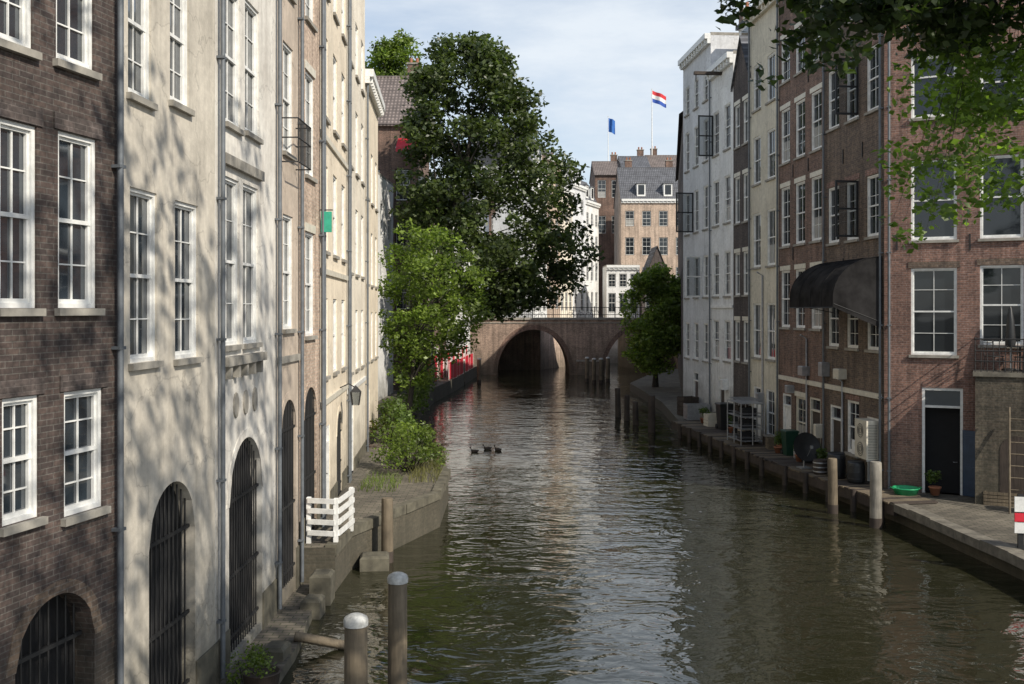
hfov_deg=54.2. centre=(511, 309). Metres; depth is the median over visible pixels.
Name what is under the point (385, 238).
plaster house
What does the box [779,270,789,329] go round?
window
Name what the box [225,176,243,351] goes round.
window
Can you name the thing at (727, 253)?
window
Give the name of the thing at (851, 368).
brick house
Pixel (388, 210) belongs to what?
window
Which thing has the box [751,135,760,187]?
window
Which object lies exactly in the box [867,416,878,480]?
door
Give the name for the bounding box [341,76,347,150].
window
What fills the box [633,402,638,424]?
mooring post
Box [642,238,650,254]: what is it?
window
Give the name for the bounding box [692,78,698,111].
window
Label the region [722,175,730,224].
window
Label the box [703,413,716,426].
planter
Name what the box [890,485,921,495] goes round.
plastic tub
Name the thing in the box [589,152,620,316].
brick house
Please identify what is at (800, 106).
window
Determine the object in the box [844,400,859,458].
window
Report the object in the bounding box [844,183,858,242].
window
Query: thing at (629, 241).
window
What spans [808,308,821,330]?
window
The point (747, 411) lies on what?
storage box
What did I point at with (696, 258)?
window
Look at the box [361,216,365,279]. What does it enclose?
window
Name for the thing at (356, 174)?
window
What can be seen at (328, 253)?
window
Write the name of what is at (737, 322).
window
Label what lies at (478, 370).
mooring post
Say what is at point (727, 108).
window
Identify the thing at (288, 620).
quay
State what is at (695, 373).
door
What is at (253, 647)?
bush
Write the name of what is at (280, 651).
stone block
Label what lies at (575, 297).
window
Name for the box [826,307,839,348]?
window
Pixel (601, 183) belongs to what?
window
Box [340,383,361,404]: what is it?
wall lantern
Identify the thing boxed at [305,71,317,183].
window
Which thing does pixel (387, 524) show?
mooring post
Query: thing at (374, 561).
stone block
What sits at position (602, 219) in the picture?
window
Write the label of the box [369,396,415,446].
bush
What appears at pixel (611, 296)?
window
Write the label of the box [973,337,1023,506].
terrace
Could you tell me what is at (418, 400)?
bush
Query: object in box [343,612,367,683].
mooring post
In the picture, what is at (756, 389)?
door
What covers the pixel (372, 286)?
window
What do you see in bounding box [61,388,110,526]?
window
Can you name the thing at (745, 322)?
window
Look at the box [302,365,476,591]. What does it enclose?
quay
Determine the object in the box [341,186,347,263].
window
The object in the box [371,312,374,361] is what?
window
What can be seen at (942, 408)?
door
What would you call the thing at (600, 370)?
mooring post
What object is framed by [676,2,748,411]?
plaster house
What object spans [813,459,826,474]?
barrel
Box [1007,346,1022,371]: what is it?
table
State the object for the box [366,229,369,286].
window
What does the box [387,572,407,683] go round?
mooring post
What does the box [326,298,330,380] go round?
window
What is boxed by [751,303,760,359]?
window
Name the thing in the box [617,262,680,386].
tree
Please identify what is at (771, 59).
window
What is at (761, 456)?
wooden deck
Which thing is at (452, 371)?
terrace screen
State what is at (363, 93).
window
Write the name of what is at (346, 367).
window
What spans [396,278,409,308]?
window
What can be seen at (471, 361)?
terrace screen
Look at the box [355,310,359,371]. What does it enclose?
window
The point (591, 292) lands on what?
window
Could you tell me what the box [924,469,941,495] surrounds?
potted plant
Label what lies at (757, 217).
window
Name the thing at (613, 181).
window
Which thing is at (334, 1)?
window
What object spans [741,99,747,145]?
window
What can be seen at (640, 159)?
plaster house
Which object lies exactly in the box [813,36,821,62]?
window
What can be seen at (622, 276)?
window
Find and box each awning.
[395,138,413,151]
[789,256,881,328]
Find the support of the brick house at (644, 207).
on the street at (533, 350)
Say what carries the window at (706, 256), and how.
in the plaster house at (705, 51)
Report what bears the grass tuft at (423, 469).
on the quay at (407, 528)
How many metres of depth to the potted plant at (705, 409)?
49.40 m
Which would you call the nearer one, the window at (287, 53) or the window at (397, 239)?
the window at (287, 53)
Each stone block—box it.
[263,640,290,661]
[300,594,324,619]
[309,569,334,605]
[360,551,388,571]
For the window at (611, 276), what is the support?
in the plaster house at (616, 278)
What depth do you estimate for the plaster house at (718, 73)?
50.02 m
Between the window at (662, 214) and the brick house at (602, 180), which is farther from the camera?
the brick house at (602, 180)
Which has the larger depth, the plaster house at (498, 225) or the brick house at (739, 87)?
the plaster house at (498, 225)
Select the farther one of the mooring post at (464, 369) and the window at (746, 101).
the mooring post at (464, 369)
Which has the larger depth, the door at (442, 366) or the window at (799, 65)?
the door at (442, 366)
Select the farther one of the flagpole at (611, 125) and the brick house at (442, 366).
the flagpole at (611, 125)
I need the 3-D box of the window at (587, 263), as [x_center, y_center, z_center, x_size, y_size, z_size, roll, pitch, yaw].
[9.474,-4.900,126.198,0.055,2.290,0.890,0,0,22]
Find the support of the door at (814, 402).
in the brick house at (800, 227)
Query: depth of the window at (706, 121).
53.24 m
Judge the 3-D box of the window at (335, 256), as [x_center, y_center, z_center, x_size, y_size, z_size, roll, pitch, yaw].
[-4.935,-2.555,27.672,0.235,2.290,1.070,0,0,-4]
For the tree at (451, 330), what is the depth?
47.43 m
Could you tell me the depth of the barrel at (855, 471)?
32.48 m
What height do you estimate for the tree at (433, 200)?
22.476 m
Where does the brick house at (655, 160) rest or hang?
on the street at (533, 350)
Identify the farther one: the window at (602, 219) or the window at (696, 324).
the window at (602, 219)
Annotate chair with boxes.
[982,340,1004,370]
[1013,348,1023,372]
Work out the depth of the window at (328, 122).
25.99 m
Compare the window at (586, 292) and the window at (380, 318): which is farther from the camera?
the window at (586, 292)
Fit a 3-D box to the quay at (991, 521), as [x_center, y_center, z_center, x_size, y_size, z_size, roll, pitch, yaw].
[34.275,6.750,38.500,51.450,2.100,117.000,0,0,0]
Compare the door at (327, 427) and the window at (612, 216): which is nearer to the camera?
the door at (327, 427)
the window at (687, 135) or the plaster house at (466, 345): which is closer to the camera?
the window at (687, 135)
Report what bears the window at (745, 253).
in the brick house at (739, 87)
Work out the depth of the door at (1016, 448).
28.95 m
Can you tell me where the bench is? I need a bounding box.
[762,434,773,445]
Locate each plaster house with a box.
[124,0,216,683]
[215,0,282,683]
[277,0,310,611]
[320,0,350,519]
[347,0,365,480]
[365,69,384,451]
[378,172,392,400]
[446,227,469,376]
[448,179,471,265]
[472,132,547,317]
[550,170,574,317]
[560,165,587,317]
[581,181,600,317]
[603,265,639,362]
[617,147,650,166]
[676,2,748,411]
[694,20,747,420]
[743,0,778,439]
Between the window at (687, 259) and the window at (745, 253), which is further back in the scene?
the window at (687, 259)
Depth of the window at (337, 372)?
28.09 m
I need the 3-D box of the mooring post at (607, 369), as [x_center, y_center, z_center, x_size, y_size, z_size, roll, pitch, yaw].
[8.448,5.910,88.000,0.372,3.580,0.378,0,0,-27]
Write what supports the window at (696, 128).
in the plaster house at (705, 51)
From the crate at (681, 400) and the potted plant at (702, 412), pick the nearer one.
the potted plant at (702, 412)
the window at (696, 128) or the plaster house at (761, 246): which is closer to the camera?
the plaster house at (761, 246)
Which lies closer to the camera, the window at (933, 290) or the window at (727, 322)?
the window at (933, 290)
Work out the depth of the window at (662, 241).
128.12 m
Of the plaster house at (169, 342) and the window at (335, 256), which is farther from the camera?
the window at (335, 256)
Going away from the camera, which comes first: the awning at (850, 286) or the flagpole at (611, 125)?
the awning at (850, 286)
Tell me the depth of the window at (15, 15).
11.13 m
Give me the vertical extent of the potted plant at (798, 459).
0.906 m
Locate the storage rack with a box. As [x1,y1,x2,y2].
[727,397,764,444]
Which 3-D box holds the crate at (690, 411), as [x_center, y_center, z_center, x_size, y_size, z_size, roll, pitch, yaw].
[9.600,5.275,52.000,1.200,0.810,0.800,0,0,-6]
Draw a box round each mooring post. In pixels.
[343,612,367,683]
[381,497,392,562]
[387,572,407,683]
[463,359,464,384]
[477,358,480,382]
[585,357,588,381]
[592,358,595,382]
[599,358,602,382]
[606,357,609,381]
[615,388,620,416]
[624,395,629,420]
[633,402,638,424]
[648,395,654,432]
[828,458,837,513]
[869,461,881,528]
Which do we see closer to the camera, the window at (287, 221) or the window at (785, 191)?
the window at (287, 221)
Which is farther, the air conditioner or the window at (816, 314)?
the window at (816, 314)
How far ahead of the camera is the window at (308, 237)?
23.67 m
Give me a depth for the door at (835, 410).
35.81 m
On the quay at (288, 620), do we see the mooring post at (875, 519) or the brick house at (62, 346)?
the brick house at (62, 346)
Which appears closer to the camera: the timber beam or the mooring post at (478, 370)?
the timber beam
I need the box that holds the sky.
[365,0,752,184]
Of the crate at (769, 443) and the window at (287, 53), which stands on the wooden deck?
the crate at (769, 443)
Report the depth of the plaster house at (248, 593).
18.28 m
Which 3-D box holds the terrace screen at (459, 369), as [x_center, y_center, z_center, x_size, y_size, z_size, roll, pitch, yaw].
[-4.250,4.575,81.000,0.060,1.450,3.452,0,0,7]
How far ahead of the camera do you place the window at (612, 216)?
140.10 m
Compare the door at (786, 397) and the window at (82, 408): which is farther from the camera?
the door at (786, 397)
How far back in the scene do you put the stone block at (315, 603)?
20.36 m
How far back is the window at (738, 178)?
47.54 m
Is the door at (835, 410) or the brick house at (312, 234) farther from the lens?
the door at (835, 410)
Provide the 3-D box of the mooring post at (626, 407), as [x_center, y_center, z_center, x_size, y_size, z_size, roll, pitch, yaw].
[6.550,6.275,57.000,0.323,2.850,0.331,0,0,13]
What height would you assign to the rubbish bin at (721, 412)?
1.242 m
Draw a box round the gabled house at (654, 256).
[639,246,669,317]
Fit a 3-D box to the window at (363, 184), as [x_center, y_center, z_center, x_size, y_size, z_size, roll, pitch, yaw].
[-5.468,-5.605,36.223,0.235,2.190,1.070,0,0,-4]
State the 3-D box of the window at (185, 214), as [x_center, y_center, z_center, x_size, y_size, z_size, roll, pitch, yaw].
[-4.928,-0.398,15.029,0.235,2.417,1.008,0,0,4]
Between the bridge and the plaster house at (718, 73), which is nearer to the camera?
the plaster house at (718, 73)
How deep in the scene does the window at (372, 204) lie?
41.07 m
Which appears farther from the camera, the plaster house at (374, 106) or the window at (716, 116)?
the window at (716, 116)
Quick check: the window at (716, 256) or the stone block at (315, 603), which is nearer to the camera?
the stone block at (315, 603)
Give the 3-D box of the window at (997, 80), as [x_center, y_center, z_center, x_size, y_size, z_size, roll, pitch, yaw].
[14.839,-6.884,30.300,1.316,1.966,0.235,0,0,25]
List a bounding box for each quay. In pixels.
[219,584,311,683]
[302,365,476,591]
[630,369,1023,580]
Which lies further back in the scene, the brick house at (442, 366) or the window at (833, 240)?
the brick house at (442, 366)
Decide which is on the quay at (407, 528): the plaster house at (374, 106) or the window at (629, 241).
the plaster house at (374, 106)
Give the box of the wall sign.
[319,209,332,231]
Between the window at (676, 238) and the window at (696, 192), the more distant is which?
the window at (676, 238)
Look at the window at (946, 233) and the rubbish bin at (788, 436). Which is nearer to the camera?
the window at (946, 233)
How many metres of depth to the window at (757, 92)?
44.70 m
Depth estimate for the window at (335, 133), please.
28.09 m
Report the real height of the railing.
1.050 m
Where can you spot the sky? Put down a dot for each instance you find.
(593, 61)
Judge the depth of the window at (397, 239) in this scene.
66.11 m
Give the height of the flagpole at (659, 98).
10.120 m
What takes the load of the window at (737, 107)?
in the brick house at (739, 87)
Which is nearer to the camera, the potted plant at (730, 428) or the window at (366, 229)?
the window at (366, 229)
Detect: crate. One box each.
[677,396,698,415]
[683,403,709,419]
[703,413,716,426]
[765,437,776,449]
[983,491,1016,506]
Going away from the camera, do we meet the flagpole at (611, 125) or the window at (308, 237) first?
the window at (308, 237)
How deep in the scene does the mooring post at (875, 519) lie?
28.86 m
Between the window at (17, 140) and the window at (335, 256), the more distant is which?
the window at (335, 256)
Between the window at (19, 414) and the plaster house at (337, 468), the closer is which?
the window at (19, 414)
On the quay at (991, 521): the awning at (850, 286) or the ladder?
the ladder
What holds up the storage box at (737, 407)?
on the storage rack
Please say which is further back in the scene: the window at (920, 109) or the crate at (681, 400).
the crate at (681, 400)
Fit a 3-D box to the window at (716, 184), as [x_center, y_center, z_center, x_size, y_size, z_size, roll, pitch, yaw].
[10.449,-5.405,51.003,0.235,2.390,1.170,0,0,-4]
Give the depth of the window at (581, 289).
124.45 m
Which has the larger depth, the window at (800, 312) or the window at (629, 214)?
the window at (629, 214)
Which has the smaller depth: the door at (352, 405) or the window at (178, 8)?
the window at (178, 8)
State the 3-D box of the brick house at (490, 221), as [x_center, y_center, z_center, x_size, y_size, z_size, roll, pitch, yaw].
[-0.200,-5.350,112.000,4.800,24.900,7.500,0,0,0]
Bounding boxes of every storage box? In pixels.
[735,405,751,413]
[737,431,754,439]
[738,418,755,427]
[739,407,756,415]
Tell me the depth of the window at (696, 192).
55.32 m
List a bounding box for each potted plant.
[699,408,707,422]
[700,407,710,419]
[726,416,732,432]
[774,431,781,452]
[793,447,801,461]
[815,448,827,458]
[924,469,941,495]
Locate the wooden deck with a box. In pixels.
[671,420,937,522]
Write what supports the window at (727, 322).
in the plaster house at (718, 73)
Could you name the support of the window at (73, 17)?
in the brick house at (62, 346)
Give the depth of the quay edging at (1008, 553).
25.36 m
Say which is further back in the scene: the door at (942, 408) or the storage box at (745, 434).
the storage box at (745, 434)
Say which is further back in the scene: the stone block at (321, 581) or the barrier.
the barrier
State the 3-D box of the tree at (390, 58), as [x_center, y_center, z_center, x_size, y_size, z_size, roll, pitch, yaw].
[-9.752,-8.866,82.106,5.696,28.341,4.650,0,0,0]
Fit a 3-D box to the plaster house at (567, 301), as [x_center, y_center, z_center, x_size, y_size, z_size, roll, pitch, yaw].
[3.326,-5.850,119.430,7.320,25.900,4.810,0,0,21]
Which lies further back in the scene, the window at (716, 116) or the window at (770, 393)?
the window at (716, 116)
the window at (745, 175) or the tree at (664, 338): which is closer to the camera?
the window at (745, 175)
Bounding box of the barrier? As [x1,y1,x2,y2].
[1014,494,1023,549]
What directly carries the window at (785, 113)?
in the brick house at (800, 227)
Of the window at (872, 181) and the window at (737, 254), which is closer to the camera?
the window at (872, 181)
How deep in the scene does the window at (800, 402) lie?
39.37 m
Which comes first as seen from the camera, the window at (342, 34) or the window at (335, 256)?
the window at (335, 256)
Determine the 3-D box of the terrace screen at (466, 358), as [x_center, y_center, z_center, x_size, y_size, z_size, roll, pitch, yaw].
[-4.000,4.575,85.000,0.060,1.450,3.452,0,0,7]
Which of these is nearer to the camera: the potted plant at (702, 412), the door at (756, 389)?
the door at (756, 389)
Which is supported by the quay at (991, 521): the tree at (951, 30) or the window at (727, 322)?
the tree at (951, 30)
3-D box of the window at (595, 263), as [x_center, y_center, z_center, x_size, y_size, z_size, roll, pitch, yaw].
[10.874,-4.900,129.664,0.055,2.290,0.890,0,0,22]
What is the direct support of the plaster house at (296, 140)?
on the quay at (288, 620)
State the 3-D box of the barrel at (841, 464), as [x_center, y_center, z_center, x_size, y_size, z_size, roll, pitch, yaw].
[10.900,5.215,33.600,0.618,0.850,0.609,0,0,0]
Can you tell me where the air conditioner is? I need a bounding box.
[855,418,878,461]
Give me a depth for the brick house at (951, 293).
31.12 m
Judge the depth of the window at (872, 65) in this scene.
32.74 m
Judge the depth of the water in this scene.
23.55 m
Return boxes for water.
[280,363,1023,683]
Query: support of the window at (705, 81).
in the plaster house at (705, 51)
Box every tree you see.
[365,28,423,75]
[378,218,498,412]
[387,30,604,394]
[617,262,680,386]
[714,0,1023,252]
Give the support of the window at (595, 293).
in the plaster house at (592, 206)
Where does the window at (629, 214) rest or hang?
in the brick house at (644, 207)
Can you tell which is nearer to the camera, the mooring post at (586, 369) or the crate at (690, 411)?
the crate at (690, 411)
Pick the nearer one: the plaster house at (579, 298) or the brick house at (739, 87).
the brick house at (739, 87)
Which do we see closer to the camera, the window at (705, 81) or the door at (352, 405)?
the door at (352, 405)
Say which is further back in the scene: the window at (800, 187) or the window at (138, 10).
the window at (800, 187)
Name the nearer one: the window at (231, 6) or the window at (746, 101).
the window at (231, 6)
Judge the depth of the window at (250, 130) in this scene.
18.67 m
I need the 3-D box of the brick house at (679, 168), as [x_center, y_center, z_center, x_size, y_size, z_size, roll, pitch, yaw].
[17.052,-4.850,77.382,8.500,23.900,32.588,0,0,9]
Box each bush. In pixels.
[223,640,265,683]
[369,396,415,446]
[369,419,448,471]
[394,357,444,416]
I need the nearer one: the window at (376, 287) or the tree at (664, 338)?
the window at (376, 287)
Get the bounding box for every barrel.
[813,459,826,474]
[827,451,845,478]
[847,460,864,483]
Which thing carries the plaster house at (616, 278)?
on the street at (533, 350)
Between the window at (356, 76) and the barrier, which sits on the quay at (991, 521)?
the barrier
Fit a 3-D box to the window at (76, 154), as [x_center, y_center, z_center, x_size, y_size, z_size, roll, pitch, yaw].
[-5.259,-1.018,12.034,0.235,2.168,0.833,0,0,14]
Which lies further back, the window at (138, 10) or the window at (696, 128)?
the window at (696, 128)
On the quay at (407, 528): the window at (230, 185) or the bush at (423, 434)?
the bush at (423, 434)
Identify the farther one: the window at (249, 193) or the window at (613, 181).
the window at (613, 181)
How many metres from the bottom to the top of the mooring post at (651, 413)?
3.300 m
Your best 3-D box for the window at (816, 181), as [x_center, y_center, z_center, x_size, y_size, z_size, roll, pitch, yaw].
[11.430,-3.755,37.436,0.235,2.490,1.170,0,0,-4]
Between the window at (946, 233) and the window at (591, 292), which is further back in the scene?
the window at (591, 292)
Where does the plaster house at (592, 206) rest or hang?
on the street at (533, 350)
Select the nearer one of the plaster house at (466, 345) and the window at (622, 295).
the plaster house at (466, 345)
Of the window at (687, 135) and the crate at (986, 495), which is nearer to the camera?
the crate at (986, 495)
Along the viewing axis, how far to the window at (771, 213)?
42.81 m
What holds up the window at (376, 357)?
in the plaster house at (374, 106)
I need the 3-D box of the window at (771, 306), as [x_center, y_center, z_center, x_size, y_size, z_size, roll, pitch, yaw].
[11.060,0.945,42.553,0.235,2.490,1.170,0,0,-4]
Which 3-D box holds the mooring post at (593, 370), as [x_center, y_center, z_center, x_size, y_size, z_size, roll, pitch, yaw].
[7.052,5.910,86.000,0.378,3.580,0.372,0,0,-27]
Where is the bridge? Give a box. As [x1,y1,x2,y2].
[470,306,677,374]
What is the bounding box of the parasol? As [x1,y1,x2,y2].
[1001,306,1018,370]
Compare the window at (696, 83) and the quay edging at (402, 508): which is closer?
the quay edging at (402, 508)
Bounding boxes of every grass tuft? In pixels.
[358,469,401,492]
[404,453,447,482]
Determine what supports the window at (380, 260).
in the plaster house at (385, 238)
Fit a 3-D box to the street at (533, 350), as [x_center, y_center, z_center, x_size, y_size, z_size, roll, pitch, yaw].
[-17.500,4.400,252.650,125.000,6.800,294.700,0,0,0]
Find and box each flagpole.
[608,116,614,160]
[651,90,665,154]
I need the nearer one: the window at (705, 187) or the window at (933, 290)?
the window at (933, 290)
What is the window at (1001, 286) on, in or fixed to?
in the brick house at (951, 293)
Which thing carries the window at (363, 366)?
in the plaster house at (358, 365)
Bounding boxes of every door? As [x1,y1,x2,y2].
[326,425,328,508]
[352,405,352,470]
[435,347,437,380]
[441,358,443,377]
[694,371,697,396]
[719,377,723,401]
[754,386,760,438]
[783,393,790,428]
[810,397,819,442]
[831,405,840,451]
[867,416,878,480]
[922,387,962,494]
[962,430,974,496]
[1000,436,1023,506]
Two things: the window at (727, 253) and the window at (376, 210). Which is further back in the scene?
the window at (727, 253)
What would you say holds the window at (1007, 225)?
in the brick house at (951, 293)
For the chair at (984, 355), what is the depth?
29.93 m
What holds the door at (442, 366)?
in the brick house at (442, 366)
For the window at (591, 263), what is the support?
in the plaster house at (592, 206)
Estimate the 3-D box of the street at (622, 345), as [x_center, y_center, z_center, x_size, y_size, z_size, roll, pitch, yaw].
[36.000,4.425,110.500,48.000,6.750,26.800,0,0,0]
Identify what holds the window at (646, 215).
in the brick house at (644, 207)
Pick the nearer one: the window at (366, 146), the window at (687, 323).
the window at (366, 146)
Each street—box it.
[499,317,601,369]
[618,330,675,368]
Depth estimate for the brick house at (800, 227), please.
39.50 m
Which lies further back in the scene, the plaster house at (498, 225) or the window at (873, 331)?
the plaster house at (498, 225)
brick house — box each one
[0,0,125,683]
[299,0,324,584]
[376,58,428,389]
[396,176,445,382]
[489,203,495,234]
[514,133,559,317]
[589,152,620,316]
[613,157,677,277]
[644,146,676,166]
[675,111,682,395]
[730,35,750,418]
[776,0,821,447]
[818,0,883,487]
[884,0,1023,496]
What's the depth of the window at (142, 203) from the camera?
13.71 m
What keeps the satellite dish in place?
on the wooden deck
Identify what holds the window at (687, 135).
in the plaster house at (705, 51)
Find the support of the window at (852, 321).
in the brick house at (851, 368)
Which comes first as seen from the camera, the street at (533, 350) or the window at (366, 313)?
the window at (366, 313)
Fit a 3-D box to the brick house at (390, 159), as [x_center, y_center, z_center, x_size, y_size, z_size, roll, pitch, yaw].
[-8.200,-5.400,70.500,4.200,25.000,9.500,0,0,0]
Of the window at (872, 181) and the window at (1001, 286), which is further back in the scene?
the window at (872, 181)
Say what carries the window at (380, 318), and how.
in the plaster house at (385, 238)
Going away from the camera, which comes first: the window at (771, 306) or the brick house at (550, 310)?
the window at (771, 306)
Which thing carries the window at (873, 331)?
in the brick house at (851, 368)
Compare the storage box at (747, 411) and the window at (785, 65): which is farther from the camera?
the storage box at (747, 411)
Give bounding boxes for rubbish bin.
[715,402,733,429]
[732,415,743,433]
[780,429,798,455]
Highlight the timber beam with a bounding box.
[294,631,343,649]
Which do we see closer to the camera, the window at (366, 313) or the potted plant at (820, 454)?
the potted plant at (820, 454)
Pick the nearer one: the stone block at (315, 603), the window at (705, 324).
the stone block at (315, 603)
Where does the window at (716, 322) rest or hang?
in the plaster house at (718, 73)
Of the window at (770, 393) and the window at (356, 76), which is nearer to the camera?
the window at (356, 76)
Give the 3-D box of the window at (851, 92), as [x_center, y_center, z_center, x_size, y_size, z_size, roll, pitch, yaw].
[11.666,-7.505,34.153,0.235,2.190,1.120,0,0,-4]
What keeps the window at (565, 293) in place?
in the plaster house at (567, 301)
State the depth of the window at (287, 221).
21.46 m
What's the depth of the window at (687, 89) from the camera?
57.30 m
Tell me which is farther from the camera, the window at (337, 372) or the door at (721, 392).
the door at (721, 392)
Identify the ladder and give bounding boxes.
[1008,407,1023,513]
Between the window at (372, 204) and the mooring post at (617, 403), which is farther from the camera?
the mooring post at (617, 403)
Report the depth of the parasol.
29.85 m
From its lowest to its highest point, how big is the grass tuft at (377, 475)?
0.359 m
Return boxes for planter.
[241,645,281,683]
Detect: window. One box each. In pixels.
[0,0,41,60]
[0,118,45,315]
[0,395,47,536]
[52,0,101,80]
[55,131,104,315]
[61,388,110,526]
[126,0,157,110]
[128,187,163,370]
[168,0,194,116]
[173,201,203,365]
[225,0,244,135]
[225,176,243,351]
[243,184,262,348]
[244,0,263,144]
[282,42,296,160]
[282,214,296,333]
[305,0,317,32]
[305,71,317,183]
[305,232,317,339]
[326,41,330,125]
[326,168,330,255]
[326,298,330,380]
[333,0,339,25]
[333,56,339,139]
[333,176,339,259]
[333,299,339,375]
[341,0,347,45]
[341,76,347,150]
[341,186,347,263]
[341,300,347,370]
[355,24,359,83]
[355,113,359,179]
[355,210,359,277]
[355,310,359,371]
[361,42,365,97]
[361,125,365,186]
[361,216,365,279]
[361,310,365,368]
[366,146,369,201]
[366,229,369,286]
[366,313,369,364]
[371,156,374,207]
[371,234,374,287]
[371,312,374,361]
[375,164,378,212]
[375,238,378,288]
[375,312,378,358]
[380,205,381,236]
[380,260,381,289]
[380,318,381,343]
[388,210,389,240]
[396,170,409,199]
[396,225,409,251]
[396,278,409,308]
[565,293,566,309]
[574,288,576,309]
[581,289,582,309]
[586,263,587,279]
[586,292,587,311]
[591,263,592,280]
[591,292,592,311]
[595,263,596,280]
[595,293,596,311]
[598,180,605,197]
[599,216,605,232]
[609,274,614,286]
[609,294,614,311]
[612,180,615,197]
[612,216,613,232]
[620,274,625,286]
[620,294,625,310]
[626,211,633,225]
[626,238,633,254]
[642,211,650,225]
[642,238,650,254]
[659,211,666,225]
[659,238,666,254]
[676,238,677,254]
[684,86,689,117]
[684,132,689,173]
[684,194,689,236]
[684,259,689,298]
[684,322,689,358]
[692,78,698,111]
[692,126,698,168]
[692,190,698,233]
[692,257,698,298]
[692,323,698,360]
[702,75,707,103]
[702,119,707,163]
[702,185,707,230]
[702,255,707,298]
[702,323,707,362]
[712,111,718,158]
[712,180,718,227]
[712,253,718,297]
[712,320,718,360]
[722,103,730,151]
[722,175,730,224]
[722,251,730,297]
[722,320,730,362]
[733,104,739,150]
[733,176,739,225]
[733,253,739,296]
[733,321,739,362]
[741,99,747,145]
[741,173,747,223]
[741,251,747,296]
[741,321,747,364]
[751,62,760,113]
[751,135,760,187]
[751,212,760,269]
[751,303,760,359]
[765,52,775,105]
[765,128,775,181]
[765,208,775,267]
[765,303,775,361]
[767,389,773,435]
[779,37,789,86]
[779,107,789,166]
[779,186,789,248]
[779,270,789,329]
[793,25,805,77]
[793,98,805,160]
[793,181,805,246]
[793,269,805,330]
[796,396,804,433]
[808,88,821,154]
[808,175,821,243]
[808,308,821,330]
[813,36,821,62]
[825,68,839,133]
[825,186,839,245]
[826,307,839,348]
[844,67,858,124]
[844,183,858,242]
[844,314,858,350]
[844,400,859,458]
[864,43,878,115]
[864,173,878,239]
[864,323,878,352]
[909,56,956,121]
[909,159,958,243]
[909,268,958,357]
[978,49,1023,116]
[978,154,1023,241]
[978,265,1023,347]
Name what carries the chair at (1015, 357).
on the terrace
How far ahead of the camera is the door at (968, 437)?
30.49 m
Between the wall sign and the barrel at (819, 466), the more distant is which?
the barrel at (819, 466)
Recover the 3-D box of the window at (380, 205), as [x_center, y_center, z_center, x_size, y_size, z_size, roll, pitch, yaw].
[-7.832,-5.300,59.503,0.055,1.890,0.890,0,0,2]
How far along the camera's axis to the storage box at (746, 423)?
42.05 m
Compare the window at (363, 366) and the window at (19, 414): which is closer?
the window at (19, 414)
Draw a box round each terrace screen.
[448,361,456,379]
[455,358,462,374]
[461,354,468,370]
[466,354,472,368]
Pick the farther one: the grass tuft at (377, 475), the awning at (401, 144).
the awning at (401, 144)
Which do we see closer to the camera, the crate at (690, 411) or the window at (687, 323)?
the crate at (690, 411)
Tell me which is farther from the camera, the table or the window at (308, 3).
the table
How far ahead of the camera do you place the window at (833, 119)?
36.07 m
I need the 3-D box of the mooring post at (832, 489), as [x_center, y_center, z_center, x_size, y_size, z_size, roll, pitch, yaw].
[9.954,6.150,30.999,0.319,3.103,0.310,0,0,21]
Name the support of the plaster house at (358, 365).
on the quay at (407, 528)
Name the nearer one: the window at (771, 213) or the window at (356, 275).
the window at (356, 275)
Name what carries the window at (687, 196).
in the plaster house at (705, 51)
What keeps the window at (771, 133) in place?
in the plaster house at (761, 246)
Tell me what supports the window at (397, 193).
in the brick house at (390, 159)
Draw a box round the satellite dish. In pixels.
[793,432,819,468]
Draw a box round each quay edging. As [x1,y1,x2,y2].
[325,444,450,555]
[891,503,1023,569]
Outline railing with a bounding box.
[306,487,354,542]
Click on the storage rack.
(746, 400)
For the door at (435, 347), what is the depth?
74.57 m
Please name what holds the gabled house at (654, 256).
on the street at (622, 345)

